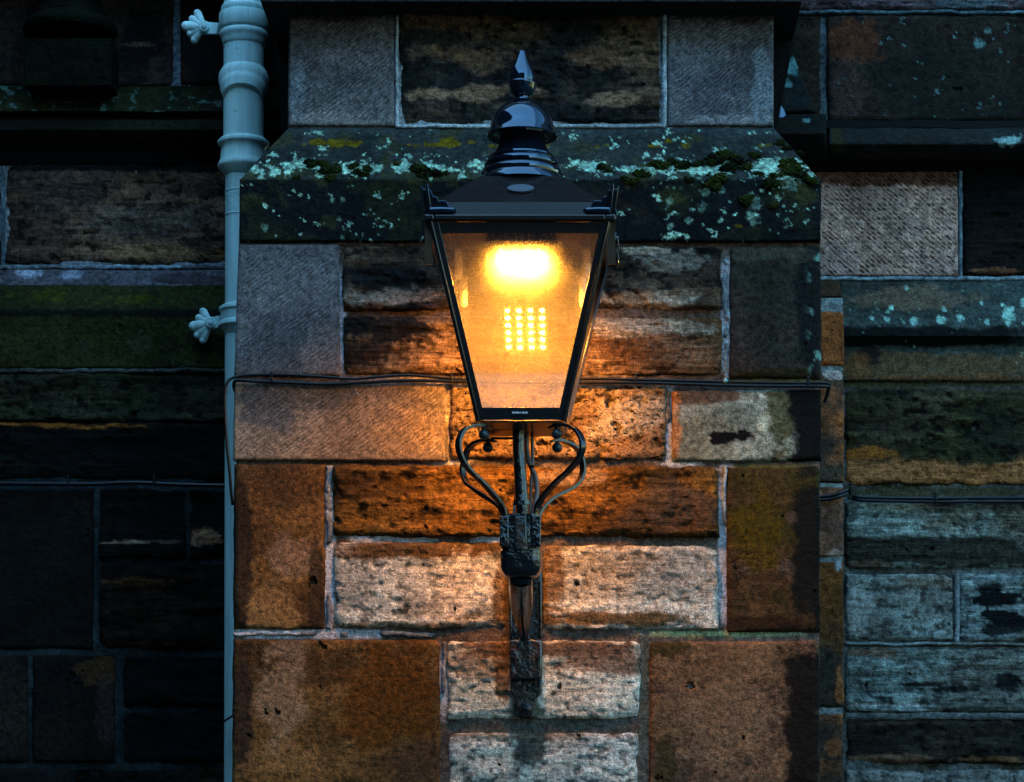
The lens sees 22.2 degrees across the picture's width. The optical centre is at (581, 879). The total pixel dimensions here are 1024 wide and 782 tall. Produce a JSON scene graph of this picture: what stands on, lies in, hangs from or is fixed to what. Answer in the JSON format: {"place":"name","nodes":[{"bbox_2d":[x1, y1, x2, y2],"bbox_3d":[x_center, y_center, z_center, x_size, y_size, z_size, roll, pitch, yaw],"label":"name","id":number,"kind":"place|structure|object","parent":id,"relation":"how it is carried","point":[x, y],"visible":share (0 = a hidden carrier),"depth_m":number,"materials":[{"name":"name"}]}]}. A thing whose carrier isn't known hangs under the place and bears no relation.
{"place":"outdoors","nodes":[
{"label":"outdoors","id":0,"kind":"place"},
{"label":"ground","id":1,"kind":"structure","parent":0,"visible":0},
{"bbox_2d":[0,0,1023,781],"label":"sandstone building","id":2,"kind":"structure","parent":1,"relation":"on","point":[728,594],"depth_m":6.32,"materials":[{"name":"stone"}]},
{"bbox_2d":[0,475,224,487],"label":"cable","id":3,"kind":"object","parent":2,"relation":"attached to","point":[154,482],"visible":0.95,"depth_m":6.74,"materials":[{"name":"black rubber"}]},
{"bbox_2d":[204,715,231,726],"bbox_3d":[-0.886,-0.401,6.516,0.029,0.027,0.254,0,0,-29],"label":"cable","id":4,"kind":"object","parent":2,"relation":"attached to","point":[220,723],"visible":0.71,"depth_m":6.59,"materials":[{"name":"black rubber"}]},
{"bbox_2d":[181,0,268,781],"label":"downpipe","id":5,"kind":"object","parent":2,"relation":"attached to","point":[242,27],"visible":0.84,"depth_m":6.64,"materials":[{"name":"metal"}]},
{"bbox_2d":[421,50,618,717],"bbox_3d":[-0.134,-1.125,5.928,0.432,1.478,0.567,0,0,0],"label":"wall lantern","id":6,"kind":"object","parent":2,"relation":"attached to","point":[521,204],"depth_m":5.80,"materials":[{"name":"black paint"}]},
{"bbox_2d":[223,373,830,504],"bbox_3d":[-0.128,-1.048,6.198,1.445,0.312,0.068,0,0,-2],"label":"cable","id":7,"kind":"object","parent":2,"relation":"attached to","point":[808,382],"visible":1,"depth_m":6.19,"materials":[{"name":"black rubber"}]},
{"bbox_2d":[232,371,830,401],"bbox_3d":[-0.119,-1.175,6.210,1.426,0.064,0.065,0,0,-1],"label":"cable","id":8,"kind":"object","parent":2,"relation":"attached to","point":[452,381],"visible":0.99,"depth_m":6.19,"materials":[{"name":"black rubber"}]},
{"bbox_2d":[292,139,818,208],"bbox_3d":[-0.063,-1.690,6.239,1.254,0.194,0.117,0,0,0],"label":"moss","id":9,"kind":"object","parent":2,"relation":"on","point":[714,182],"visible":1,"depth_m":6.21,"materials":[{"name":"green plant"}]},
{"bbox_2d":[779,106,785,116],"bbox_3d":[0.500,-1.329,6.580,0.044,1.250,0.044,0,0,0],"label":"lichen","id":10,"kind":"object","parent":2,"relation":"attached to","point":[782,113],"visible":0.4,"depth_m":6.57,"materials":[{"name":"blue plant"}]},
{"bbox_2d":[820,483,1023,501],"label":"cable","id":11,"kind":"object","parent":2,"relation":"attached to","point":[851,490],"visible":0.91,"depth_m":6.58,"materials":[{"name":"black rubber"}]},
{"bbox_2d":[820,491,1023,503],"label":"cable","id":12,"kind":"object","parent":2,"relation":"attached to","point":[849,497],"visible":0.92,"depth_m":6.58,"materials":[{"name":"black rubber"}]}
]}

